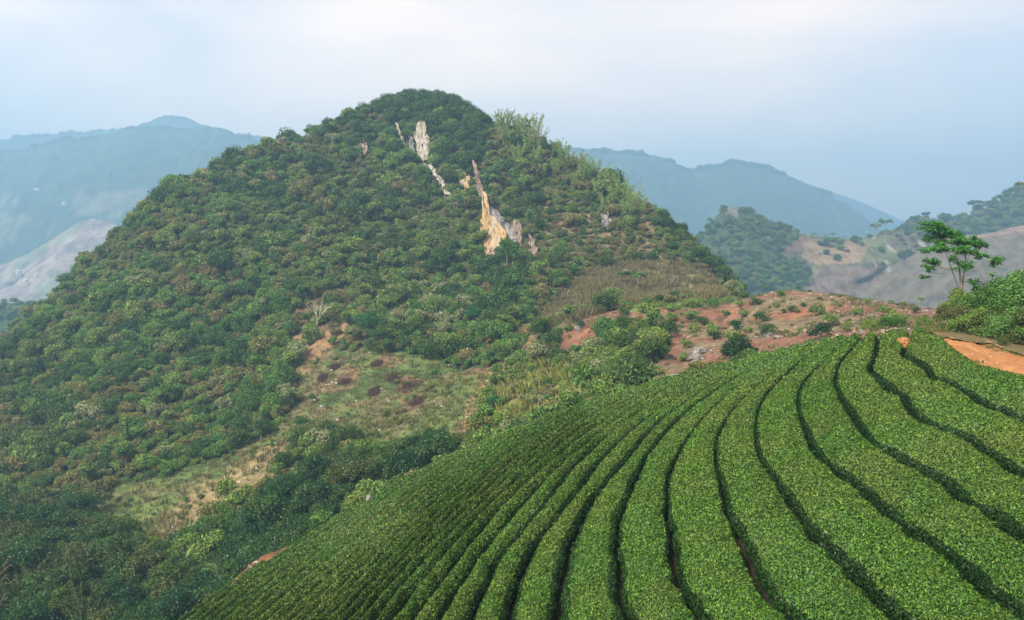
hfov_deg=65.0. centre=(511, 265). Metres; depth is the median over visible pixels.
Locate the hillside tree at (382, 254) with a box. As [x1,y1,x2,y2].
[376,247,399,262]
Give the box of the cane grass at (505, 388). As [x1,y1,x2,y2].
[470,358,599,434]
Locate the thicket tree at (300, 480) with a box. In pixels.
[284,477,306,493]
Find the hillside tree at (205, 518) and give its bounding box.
[190,514,214,527]
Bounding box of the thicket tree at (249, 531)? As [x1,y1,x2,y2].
[240,528,258,538]
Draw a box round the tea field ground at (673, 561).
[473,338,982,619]
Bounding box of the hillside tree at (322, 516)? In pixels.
[309,509,333,526]
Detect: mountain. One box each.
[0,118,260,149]
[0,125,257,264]
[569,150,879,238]
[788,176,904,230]
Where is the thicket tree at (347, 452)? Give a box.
[330,444,366,466]
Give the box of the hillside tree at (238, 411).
[231,400,256,418]
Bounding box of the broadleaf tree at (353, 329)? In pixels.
[346,325,359,336]
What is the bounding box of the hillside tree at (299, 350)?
[289,345,308,354]
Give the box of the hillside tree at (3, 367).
[0,363,12,374]
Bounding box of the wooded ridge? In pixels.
[0,306,14,334]
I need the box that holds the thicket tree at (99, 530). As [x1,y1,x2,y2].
[68,519,125,547]
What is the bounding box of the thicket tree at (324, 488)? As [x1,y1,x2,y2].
[290,479,334,512]
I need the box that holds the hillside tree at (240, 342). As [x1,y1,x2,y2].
[222,337,247,352]
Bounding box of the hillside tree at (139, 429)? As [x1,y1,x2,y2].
[129,423,147,442]
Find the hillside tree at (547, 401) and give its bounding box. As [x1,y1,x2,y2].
[540,395,558,405]
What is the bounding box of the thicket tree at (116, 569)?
[101,550,148,581]
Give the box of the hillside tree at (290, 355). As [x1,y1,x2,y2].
[280,349,300,363]
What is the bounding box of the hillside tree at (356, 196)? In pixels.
[342,187,370,206]
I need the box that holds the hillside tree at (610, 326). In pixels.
[597,323,618,336]
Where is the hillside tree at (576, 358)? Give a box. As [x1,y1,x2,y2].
[566,350,590,364]
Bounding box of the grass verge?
[929,328,1023,354]
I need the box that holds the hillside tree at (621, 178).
[609,167,625,182]
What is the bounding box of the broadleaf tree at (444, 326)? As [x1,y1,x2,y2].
[436,320,452,330]
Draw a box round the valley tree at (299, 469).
[295,457,308,473]
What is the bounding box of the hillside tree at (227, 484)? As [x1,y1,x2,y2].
[213,477,237,496]
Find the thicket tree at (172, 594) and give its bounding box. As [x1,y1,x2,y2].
[152,586,193,614]
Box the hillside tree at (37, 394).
[26,389,51,402]
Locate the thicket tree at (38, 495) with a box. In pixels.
[8,486,59,507]
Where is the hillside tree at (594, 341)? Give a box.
[579,336,603,347]
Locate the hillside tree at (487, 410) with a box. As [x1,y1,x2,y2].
[470,402,495,425]
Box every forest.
[0,88,747,542]
[0,297,33,332]
[694,204,949,295]
[878,184,1023,234]
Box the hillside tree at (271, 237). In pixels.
[260,230,284,246]
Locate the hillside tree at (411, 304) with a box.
[405,298,424,309]
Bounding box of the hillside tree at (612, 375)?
[609,356,641,381]
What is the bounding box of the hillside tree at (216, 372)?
[204,368,224,380]
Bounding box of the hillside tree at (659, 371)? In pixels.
[643,365,665,376]
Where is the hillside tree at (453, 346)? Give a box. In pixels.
[440,334,473,357]
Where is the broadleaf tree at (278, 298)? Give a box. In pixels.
[270,294,289,303]
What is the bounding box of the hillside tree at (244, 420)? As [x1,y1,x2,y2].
[228,412,255,430]
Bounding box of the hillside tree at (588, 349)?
[577,345,594,356]
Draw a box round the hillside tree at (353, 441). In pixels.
[341,439,362,450]
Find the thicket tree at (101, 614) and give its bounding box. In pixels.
[86,600,124,619]
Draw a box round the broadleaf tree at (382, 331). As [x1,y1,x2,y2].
[370,325,390,340]
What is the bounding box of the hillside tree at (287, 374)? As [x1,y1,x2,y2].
[274,364,304,383]
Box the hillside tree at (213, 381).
[207,374,228,387]
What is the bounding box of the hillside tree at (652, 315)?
[644,310,664,322]
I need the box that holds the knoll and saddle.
[697,207,945,296]
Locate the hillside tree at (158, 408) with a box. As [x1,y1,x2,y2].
[146,402,167,419]
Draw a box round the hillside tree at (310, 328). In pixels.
[301,323,324,338]
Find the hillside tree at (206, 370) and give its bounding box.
[194,364,215,380]
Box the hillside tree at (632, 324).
[628,321,636,329]
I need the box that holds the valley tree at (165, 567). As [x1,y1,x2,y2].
[145,556,194,590]
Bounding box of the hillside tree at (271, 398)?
[261,392,282,406]
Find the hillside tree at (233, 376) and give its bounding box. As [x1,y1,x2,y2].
[219,372,242,384]
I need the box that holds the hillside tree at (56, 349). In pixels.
[43,343,65,361]
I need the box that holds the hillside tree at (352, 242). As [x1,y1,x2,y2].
[339,236,360,250]
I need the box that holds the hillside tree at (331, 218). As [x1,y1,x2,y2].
[321,213,346,227]
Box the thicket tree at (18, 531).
[0,522,38,542]
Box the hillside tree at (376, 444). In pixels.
[372,440,388,453]
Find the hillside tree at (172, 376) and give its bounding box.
[158,372,181,384]
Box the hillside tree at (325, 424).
[314,419,338,430]
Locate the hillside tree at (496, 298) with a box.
[485,285,516,306]
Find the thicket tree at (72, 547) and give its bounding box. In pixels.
[60,540,96,562]
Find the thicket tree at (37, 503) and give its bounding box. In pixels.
[25,501,49,510]
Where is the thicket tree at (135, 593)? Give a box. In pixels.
[101,582,145,610]
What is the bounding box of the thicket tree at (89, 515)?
[77,509,101,522]
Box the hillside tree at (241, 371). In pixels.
[228,366,251,379]
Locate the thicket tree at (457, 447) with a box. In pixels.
[449,437,463,452]
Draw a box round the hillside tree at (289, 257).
[275,252,298,265]
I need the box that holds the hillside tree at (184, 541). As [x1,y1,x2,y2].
[171,531,204,556]
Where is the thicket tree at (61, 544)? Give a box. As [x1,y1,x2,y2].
[43,539,69,556]
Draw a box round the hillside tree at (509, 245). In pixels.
[493,237,519,267]
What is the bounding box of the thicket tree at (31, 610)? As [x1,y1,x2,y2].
[0,599,56,619]
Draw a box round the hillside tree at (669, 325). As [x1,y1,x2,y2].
[652,317,680,334]
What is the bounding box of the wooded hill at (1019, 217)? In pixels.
[891,189,1023,236]
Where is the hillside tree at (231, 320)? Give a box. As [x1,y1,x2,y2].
[217,313,245,329]
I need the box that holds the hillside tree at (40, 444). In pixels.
[27,435,59,456]
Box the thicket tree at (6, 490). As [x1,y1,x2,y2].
[0,482,25,500]
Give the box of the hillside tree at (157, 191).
[147,184,174,202]
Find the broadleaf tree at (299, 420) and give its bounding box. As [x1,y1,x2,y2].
[290,415,308,428]
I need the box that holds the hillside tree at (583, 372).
[568,362,599,394]
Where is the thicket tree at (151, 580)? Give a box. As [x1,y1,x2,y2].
[139,571,168,591]
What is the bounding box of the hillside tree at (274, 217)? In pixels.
[265,213,283,221]
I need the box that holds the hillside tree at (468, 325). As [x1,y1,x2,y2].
[464,320,477,334]
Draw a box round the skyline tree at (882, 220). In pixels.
[877,218,893,235]
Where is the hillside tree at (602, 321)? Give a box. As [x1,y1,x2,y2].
[591,316,611,329]
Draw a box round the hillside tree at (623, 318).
[612,314,635,327]
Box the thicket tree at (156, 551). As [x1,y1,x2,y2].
[139,547,175,573]
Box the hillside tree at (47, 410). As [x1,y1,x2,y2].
[39,404,59,421]
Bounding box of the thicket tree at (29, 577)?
[14,569,47,591]
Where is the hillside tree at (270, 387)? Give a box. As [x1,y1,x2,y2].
[263,378,282,392]
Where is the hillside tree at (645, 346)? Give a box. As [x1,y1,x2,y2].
[635,336,672,357]
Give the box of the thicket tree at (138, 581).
[125,571,148,588]
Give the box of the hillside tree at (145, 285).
[128,278,160,294]
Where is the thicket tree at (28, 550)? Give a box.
[0,535,62,570]
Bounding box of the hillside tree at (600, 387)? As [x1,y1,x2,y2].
[584,378,615,397]
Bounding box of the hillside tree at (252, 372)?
[246,370,256,376]
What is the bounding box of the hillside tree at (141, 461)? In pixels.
[132,452,155,471]
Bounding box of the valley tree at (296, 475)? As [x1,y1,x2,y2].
[275,473,301,480]
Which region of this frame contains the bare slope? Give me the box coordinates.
[855,225,1023,308]
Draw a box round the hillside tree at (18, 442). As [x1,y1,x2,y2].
[9,430,38,453]
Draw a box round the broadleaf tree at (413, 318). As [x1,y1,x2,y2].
[405,314,422,326]
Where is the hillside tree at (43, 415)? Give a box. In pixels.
[40,402,61,420]
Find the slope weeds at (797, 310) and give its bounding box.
[588,289,943,364]
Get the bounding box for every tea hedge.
[178,529,312,619]
[186,505,353,619]
[196,484,391,619]
[204,467,421,619]
[213,455,447,619]
[223,444,471,619]
[232,435,491,619]
[242,428,509,619]
[254,423,523,619]
[268,416,540,619]
[279,410,555,619]
[292,405,572,619]
[304,400,586,619]
[316,395,601,619]
[327,390,618,619]
[337,385,636,619]
[348,380,653,619]
[358,376,668,619]
[377,371,684,619]
[393,366,700,619]
[415,363,716,619]
[442,359,733,619]
[474,354,751,619]
[512,350,769,619]
[559,347,785,619]
[616,343,799,619]
[667,340,816,619]
[715,337,888,619]
[755,334,1020,619]
[797,333,1023,619]
[835,331,1023,542]
[871,329,1023,477]
[903,326,1023,422]
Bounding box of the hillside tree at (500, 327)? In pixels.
[483,320,512,339]
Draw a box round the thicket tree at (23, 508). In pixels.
[3,505,35,527]
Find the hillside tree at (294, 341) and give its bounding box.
[286,338,306,349]
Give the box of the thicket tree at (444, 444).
[411,429,456,460]
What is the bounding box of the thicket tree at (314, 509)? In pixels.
[307,501,326,518]
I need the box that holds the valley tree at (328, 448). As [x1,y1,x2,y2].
[311,441,340,457]
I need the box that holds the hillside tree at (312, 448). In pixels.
[304,440,324,456]
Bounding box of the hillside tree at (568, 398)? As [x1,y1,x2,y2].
[554,391,585,408]
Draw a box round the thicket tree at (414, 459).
[402,448,428,468]
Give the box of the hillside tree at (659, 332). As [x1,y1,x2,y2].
[640,326,669,342]
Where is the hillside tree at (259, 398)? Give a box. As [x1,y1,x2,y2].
[245,395,263,407]
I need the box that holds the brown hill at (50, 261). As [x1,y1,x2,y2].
[0,218,116,307]
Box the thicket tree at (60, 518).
[45,507,79,529]
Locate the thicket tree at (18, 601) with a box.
[8,586,41,613]
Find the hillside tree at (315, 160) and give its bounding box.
[305,152,332,168]
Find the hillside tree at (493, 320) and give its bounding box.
[483,318,508,332]
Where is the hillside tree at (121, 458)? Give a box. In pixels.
[110,445,141,460]
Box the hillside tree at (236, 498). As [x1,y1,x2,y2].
[221,490,248,510]
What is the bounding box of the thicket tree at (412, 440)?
[388,435,418,452]
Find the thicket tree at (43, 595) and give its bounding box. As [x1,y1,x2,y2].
[27,583,74,617]
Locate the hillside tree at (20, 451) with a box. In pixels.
[11,444,44,466]
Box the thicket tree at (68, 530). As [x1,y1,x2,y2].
[63,525,85,538]
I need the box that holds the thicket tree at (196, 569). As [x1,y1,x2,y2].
[178,564,205,586]
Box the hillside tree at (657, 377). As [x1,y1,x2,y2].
[653,373,672,380]
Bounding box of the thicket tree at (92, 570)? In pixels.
[79,538,122,574]
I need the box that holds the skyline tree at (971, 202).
[966,200,983,215]
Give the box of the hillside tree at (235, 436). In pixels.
[225,427,251,447]
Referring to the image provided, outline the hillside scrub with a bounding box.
[1,99,756,565]
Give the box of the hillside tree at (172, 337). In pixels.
[161,331,186,349]
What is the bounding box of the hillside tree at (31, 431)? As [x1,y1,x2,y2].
[21,429,43,444]
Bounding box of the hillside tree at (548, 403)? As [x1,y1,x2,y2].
[541,401,559,408]
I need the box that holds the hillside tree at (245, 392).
[237,388,255,399]
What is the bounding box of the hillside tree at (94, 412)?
[87,406,104,417]
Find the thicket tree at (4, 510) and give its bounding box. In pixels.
[0,501,26,526]
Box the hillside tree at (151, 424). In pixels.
[144,419,165,433]
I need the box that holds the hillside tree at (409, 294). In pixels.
[394,292,410,299]
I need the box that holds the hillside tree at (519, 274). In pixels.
[499,268,527,285]
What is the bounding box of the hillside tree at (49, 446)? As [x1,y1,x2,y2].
[38,435,77,456]
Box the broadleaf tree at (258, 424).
[249,416,273,439]
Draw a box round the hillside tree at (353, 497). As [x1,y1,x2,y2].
[340,489,368,511]
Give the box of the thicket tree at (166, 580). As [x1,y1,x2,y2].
[150,567,189,601]
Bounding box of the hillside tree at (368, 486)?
[355,478,389,501]
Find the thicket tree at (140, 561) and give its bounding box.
[116,549,173,583]
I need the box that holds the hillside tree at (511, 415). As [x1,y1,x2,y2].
[505,411,519,419]
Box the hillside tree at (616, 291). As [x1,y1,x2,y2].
[603,287,625,298]
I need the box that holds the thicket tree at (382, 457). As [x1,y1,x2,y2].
[364,448,405,478]
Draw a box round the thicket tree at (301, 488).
[288,480,325,510]
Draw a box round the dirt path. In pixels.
[936,333,1023,374]
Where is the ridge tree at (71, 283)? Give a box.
[59,281,78,294]
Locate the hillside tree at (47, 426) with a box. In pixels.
[40,418,71,433]
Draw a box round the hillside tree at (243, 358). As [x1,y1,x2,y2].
[233,347,264,369]
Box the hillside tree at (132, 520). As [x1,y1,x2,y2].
[113,515,141,529]
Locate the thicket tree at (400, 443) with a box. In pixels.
[383,438,416,452]
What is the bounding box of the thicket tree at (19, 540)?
[0,534,33,560]
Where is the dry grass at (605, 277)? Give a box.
[148,257,731,536]
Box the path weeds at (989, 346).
[940,335,1021,363]
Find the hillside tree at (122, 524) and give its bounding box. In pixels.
[109,518,139,533]
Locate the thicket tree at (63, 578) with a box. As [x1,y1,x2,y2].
[24,562,93,600]
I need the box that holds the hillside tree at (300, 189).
[286,184,311,199]
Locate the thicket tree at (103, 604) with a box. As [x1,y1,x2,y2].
[97,596,110,610]
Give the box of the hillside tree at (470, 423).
[463,415,490,429]
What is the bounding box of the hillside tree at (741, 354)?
[726,348,757,360]
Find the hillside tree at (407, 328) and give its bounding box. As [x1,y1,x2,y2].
[398,320,422,334]
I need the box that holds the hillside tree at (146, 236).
[139,230,157,250]
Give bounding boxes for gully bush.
[486,394,504,407]
[497,395,509,402]
[515,372,527,380]
[543,393,554,400]
[560,384,577,390]
[599,367,615,375]
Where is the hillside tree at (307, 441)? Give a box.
[297,430,322,447]
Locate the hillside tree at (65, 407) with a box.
[50,400,82,417]
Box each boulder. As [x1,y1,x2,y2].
[574,325,582,330]
[663,354,672,359]
[687,354,703,361]
[691,347,706,354]
[761,332,773,336]
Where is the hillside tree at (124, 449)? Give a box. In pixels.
[112,443,137,464]
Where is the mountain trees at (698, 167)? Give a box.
[562,146,879,229]
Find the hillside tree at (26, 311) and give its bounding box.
[17,304,40,318]
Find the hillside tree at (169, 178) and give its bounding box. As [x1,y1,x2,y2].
[158,174,184,186]
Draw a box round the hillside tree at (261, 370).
[255,364,273,377]
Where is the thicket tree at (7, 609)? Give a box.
[0,605,16,619]
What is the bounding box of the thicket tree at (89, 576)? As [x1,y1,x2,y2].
[77,573,100,596]
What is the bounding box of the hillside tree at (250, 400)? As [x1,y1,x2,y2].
[229,395,259,413]
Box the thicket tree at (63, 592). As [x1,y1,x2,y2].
[36,583,87,618]
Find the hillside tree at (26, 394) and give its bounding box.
[15,387,39,401]
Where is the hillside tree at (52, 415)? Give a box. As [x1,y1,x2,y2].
[47,408,63,421]
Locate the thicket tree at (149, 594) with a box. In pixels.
[142,584,153,597]
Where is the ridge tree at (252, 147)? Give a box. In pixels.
[249,145,262,149]
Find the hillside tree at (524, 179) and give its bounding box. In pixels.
[511,174,533,191]
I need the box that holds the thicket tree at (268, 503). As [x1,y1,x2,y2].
[234,490,294,522]
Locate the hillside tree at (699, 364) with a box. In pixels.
[683,361,707,370]
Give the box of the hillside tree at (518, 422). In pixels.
[501,416,531,431]
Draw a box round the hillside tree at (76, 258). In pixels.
[74,251,92,261]
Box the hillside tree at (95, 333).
[84,326,107,343]
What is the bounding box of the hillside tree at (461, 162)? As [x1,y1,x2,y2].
[443,154,469,168]
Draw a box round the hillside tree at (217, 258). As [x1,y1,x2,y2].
[205,247,233,270]
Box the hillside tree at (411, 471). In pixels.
[402,468,415,476]
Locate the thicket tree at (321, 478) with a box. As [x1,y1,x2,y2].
[318,468,346,487]
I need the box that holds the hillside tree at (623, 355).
[614,351,633,363]
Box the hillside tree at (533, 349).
[525,343,549,356]
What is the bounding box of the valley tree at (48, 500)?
[38,496,61,504]
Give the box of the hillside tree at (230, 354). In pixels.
[214,344,243,366]
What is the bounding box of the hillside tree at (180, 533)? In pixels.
[165,520,203,553]
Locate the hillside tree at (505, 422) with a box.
[497,417,529,430]
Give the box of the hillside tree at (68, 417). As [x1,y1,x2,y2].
[57,411,82,426]
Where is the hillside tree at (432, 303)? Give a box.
[423,295,447,313]
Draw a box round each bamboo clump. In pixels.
[491,108,507,130]
[494,108,515,131]
[499,126,509,142]
[500,128,520,146]
[507,111,522,129]
[510,142,525,163]
[513,112,537,132]
[520,128,532,156]
[522,113,544,142]
[531,142,544,158]
[533,124,549,145]
[538,160,547,175]
[547,155,562,175]
[549,138,564,155]
[555,139,571,164]
[563,147,578,166]
[569,171,578,189]
[571,150,593,168]
[577,165,590,180]
[580,153,598,167]
[590,158,602,176]
[592,176,606,199]
[597,163,610,179]
[598,192,611,212]
[601,169,617,184]
[606,184,619,204]
[611,171,630,190]
[616,181,640,199]
[617,198,629,213]
[625,201,636,214]
[627,185,643,207]
[635,194,647,214]
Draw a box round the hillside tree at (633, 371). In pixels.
[615,353,663,386]
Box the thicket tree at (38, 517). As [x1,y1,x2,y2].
[20,501,63,536]
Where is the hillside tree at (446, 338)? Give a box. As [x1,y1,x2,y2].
[440,332,460,361]
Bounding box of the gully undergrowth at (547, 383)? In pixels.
[505,284,737,416]
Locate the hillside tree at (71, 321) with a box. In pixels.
[59,315,83,332]
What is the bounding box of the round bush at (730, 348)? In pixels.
[719,332,758,357]
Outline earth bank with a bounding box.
[232,546,287,583]
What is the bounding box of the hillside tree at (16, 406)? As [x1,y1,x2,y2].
[7,393,31,415]
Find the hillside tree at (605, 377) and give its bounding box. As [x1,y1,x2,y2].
[597,373,622,386]
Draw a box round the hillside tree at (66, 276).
[55,271,71,285]
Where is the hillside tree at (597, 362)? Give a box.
[588,357,606,368]
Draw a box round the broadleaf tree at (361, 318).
[353,310,383,327]
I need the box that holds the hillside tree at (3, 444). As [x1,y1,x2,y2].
[0,431,13,447]
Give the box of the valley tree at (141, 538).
[130,533,151,549]
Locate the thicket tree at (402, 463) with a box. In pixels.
[381,449,419,476]
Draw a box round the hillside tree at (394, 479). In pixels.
[385,475,404,483]
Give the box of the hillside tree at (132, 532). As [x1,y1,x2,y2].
[121,530,143,537]
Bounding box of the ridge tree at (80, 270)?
[76,267,85,275]
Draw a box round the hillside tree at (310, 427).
[303,425,322,434]
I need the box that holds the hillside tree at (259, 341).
[247,334,283,353]
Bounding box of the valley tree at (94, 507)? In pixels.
[75,502,98,512]
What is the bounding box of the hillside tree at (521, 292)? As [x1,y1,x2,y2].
[516,289,534,298]
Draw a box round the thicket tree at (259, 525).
[236,504,275,533]
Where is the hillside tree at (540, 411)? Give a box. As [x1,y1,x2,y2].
[525,404,564,420]
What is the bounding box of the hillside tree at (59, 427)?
[49,421,66,431]
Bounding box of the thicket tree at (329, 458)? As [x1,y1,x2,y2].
[299,453,337,476]
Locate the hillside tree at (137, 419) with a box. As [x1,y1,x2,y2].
[120,416,144,435]
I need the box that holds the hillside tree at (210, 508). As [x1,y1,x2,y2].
[197,500,221,518]
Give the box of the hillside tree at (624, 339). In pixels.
[608,328,641,348]
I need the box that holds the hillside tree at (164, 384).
[150,382,172,395]
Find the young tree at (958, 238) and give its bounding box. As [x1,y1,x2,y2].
[914,220,1005,292]
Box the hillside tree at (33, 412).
[22,403,49,423]
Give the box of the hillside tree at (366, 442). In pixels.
[354,437,376,448]
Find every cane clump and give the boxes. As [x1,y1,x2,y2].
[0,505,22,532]
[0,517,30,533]
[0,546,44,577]
[0,555,12,592]
[0,572,33,605]
[0,575,20,603]
[0,590,9,613]
[11,570,52,598]
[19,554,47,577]
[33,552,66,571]
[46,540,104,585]
[46,552,90,597]
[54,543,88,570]
[58,578,108,618]
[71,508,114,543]
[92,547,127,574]
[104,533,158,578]
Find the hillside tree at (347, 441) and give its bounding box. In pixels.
[338,438,352,448]
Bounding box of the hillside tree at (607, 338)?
[599,330,622,347]
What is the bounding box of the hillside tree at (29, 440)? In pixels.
[22,434,43,445]
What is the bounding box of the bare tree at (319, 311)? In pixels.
[308,299,331,338]
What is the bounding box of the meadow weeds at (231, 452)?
[106,323,531,519]
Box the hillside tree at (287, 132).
[275,126,298,139]
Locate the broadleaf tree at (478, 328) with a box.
[465,321,491,340]
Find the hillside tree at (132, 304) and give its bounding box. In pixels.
[123,300,143,314]
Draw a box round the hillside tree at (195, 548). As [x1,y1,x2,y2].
[184,542,210,556]
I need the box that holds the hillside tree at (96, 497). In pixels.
[80,489,106,503]
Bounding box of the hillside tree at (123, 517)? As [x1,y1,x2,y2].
[111,514,138,524]
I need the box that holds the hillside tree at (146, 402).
[138,395,160,415]
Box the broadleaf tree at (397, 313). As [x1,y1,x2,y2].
[389,308,406,320]
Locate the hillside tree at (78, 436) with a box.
[61,427,87,445]
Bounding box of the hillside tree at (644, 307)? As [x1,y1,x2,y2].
[635,301,660,324]
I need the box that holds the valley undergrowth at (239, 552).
[0,435,465,619]
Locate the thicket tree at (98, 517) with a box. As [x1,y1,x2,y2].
[87,512,113,524]
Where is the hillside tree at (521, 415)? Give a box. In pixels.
[514,413,532,419]
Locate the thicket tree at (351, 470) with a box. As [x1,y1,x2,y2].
[323,456,377,485]
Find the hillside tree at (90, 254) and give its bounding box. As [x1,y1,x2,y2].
[80,251,98,264]
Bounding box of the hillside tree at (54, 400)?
[44,394,65,407]
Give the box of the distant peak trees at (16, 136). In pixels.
[4,115,259,140]
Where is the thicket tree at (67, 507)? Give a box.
[37,503,70,516]
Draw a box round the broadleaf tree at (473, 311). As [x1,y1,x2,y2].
[463,305,482,319]
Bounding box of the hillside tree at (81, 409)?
[73,401,95,418]
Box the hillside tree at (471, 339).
[465,335,482,348]
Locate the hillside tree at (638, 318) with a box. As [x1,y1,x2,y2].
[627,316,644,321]
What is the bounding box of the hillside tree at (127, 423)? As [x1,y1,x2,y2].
[120,416,144,438]
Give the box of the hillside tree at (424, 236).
[416,228,436,245]
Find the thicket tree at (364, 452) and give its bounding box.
[342,445,379,462]
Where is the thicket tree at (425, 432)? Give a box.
[419,426,449,440]
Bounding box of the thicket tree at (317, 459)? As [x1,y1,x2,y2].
[298,452,333,479]
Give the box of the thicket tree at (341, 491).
[328,483,355,502]
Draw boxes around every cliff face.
[358,141,368,156]
[393,121,404,142]
[408,134,414,155]
[414,120,429,161]
[427,159,451,194]
[458,172,470,190]
[472,159,483,198]
[480,191,506,255]
[489,206,517,243]
[511,219,521,244]
[528,234,537,255]
[600,213,611,230]
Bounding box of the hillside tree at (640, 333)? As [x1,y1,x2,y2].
[635,329,647,339]
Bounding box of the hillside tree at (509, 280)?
[499,273,519,287]
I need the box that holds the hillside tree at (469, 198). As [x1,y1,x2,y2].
[462,194,482,210]
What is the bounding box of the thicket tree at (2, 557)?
[0,551,13,577]
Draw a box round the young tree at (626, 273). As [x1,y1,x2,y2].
[617,271,631,284]
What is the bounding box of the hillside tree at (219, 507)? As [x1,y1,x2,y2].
[215,499,233,515]
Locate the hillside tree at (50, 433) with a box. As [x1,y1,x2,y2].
[39,428,59,440]
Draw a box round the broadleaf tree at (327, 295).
[321,292,333,300]
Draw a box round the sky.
[0,0,1023,221]
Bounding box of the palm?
[201,563,216,583]
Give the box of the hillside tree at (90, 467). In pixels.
[78,462,98,483]
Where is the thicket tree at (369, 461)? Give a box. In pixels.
[361,454,382,475]
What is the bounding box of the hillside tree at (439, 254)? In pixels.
[427,244,461,271]
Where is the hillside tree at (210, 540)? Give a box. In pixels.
[196,528,225,550]
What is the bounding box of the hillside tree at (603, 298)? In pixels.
[589,290,618,308]
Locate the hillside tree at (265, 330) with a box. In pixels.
[249,324,272,336]
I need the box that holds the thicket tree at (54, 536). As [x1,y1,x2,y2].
[29,526,69,551]
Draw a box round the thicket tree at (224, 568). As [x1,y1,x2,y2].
[212,562,238,581]
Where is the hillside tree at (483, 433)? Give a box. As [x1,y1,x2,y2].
[468,425,491,444]
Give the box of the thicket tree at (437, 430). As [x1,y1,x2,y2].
[423,427,462,453]
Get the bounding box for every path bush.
[860,319,880,330]
[878,316,897,331]
[890,315,906,328]
[915,316,931,325]
[933,303,960,320]
[934,302,973,339]
[939,287,979,310]
[945,307,999,342]
[949,286,1012,314]
[963,305,1019,337]
[970,275,1023,333]
[970,276,1005,297]
[977,306,1023,342]
[989,271,1023,307]
[996,335,1010,345]
[1003,268,1023,307]
[1006,305,1023,342]
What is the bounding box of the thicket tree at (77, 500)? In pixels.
[60,492,95,511]
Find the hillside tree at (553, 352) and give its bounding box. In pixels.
[547,346,569,358]
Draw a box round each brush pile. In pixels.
[317,371,327,382]
[327,359,342,370]
[337,375,355,384]
[363,383,382,398]
[370,358,384,366]
[382,372,408,383]
[390,377,426,392]
[403,394,426,406]
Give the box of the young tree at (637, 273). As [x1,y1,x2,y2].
[631,271,647,288]
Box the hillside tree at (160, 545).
[145,538,170,552]
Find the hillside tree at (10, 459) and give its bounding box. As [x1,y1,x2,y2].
[0,455,32,469]
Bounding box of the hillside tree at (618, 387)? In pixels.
[608,385,628,392]
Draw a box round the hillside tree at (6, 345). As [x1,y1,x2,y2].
[0,339,15,357]
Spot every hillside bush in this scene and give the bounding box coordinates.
[232,307,253,320]
[496,365,519,380]
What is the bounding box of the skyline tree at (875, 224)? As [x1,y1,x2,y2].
[870,222,881,238]
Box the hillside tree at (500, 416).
[493,410,509,423]
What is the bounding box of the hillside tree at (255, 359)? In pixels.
[243,355,265,368]
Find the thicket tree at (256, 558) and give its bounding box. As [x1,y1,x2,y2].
[252,554,263,561]
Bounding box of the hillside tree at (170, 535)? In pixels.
[162,527,184,540]
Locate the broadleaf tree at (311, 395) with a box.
[307,393,316,403]
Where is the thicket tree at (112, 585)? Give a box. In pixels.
[86,576,125,602]
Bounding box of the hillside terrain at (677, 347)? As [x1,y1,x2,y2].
[1,111,1011,616]
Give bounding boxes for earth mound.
[897,337,909,351]
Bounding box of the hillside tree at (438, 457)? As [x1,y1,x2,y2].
[431,452,450,462]
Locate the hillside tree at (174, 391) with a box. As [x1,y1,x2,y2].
[157,382,182,402]
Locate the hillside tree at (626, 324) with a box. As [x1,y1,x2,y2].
[620,317,641,328]
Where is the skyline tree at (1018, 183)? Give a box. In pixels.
[1014,181,1023,196]
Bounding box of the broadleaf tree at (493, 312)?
[478,305,508,321]
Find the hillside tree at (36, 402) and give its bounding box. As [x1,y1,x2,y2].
[25,397,45,410]
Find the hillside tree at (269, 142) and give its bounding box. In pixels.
[257,136,278,153]
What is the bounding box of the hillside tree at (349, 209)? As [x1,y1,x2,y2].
[333,199,366,221]
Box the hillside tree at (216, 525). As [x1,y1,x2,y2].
[197,514,234,535]
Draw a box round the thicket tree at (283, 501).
[276,495,290,509]
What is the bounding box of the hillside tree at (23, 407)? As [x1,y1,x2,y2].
[20,397,28,411]
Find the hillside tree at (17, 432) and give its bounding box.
[8,423,36,443]
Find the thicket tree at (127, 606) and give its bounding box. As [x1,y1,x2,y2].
[112,597,144,618]
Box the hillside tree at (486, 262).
[474,250,498,272]
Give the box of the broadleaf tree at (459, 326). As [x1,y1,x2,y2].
[452,321,467,331]
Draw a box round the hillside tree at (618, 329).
[605,327,630,338]
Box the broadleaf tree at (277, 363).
[270,358,289,371]
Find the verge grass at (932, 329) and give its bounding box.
[909,323,1023,340]
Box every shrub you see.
[551,327,562,332]
[563,325,573,330]
[575,321,584,325]
[617,308,629,314]
[642,297,652,302]
[654,294,663,300]
[664,312,678,320]
[667,291,681,296]
[667,303,676,309]
[678,352,689,358]
[679,337,692,347]
[682,297,694,306]
[683,309,697,319]
[687,322,701,332]
[692,316,708,324]
[693,299,702,306]
[704,323,720,333]
[708,331,721,338]
[721,309,729,315]
[724,329,739,339]
[727,319,743,329]
[735,300,744,304]
[739,309,749,316]
[742,326,752,332]
[747,298,761,303]
[754,311,771,320]
[757,323,779,333]
[776,290,784,295]
[786,305,798,310]
[804,322,833,337]
[808,303,827,314]
[820,313,838,324]
[852,307,863,314]
[863,297,871,303]
[864,314,887,330]
[877,305,892,315]
[884,309,909,325]
[910,307,922,311]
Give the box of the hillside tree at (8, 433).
[0,428,16,447]
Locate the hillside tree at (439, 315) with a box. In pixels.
[431,310,449,322]
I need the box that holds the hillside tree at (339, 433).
[327,421,358,444]
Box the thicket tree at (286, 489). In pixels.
[257,477,297,503]
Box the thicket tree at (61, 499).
[57,493,76,509]
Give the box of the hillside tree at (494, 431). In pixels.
[479,428,503,441]
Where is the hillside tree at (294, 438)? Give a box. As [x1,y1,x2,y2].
[285,424,308,446]
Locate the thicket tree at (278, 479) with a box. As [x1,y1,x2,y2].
[250,474,297,500]

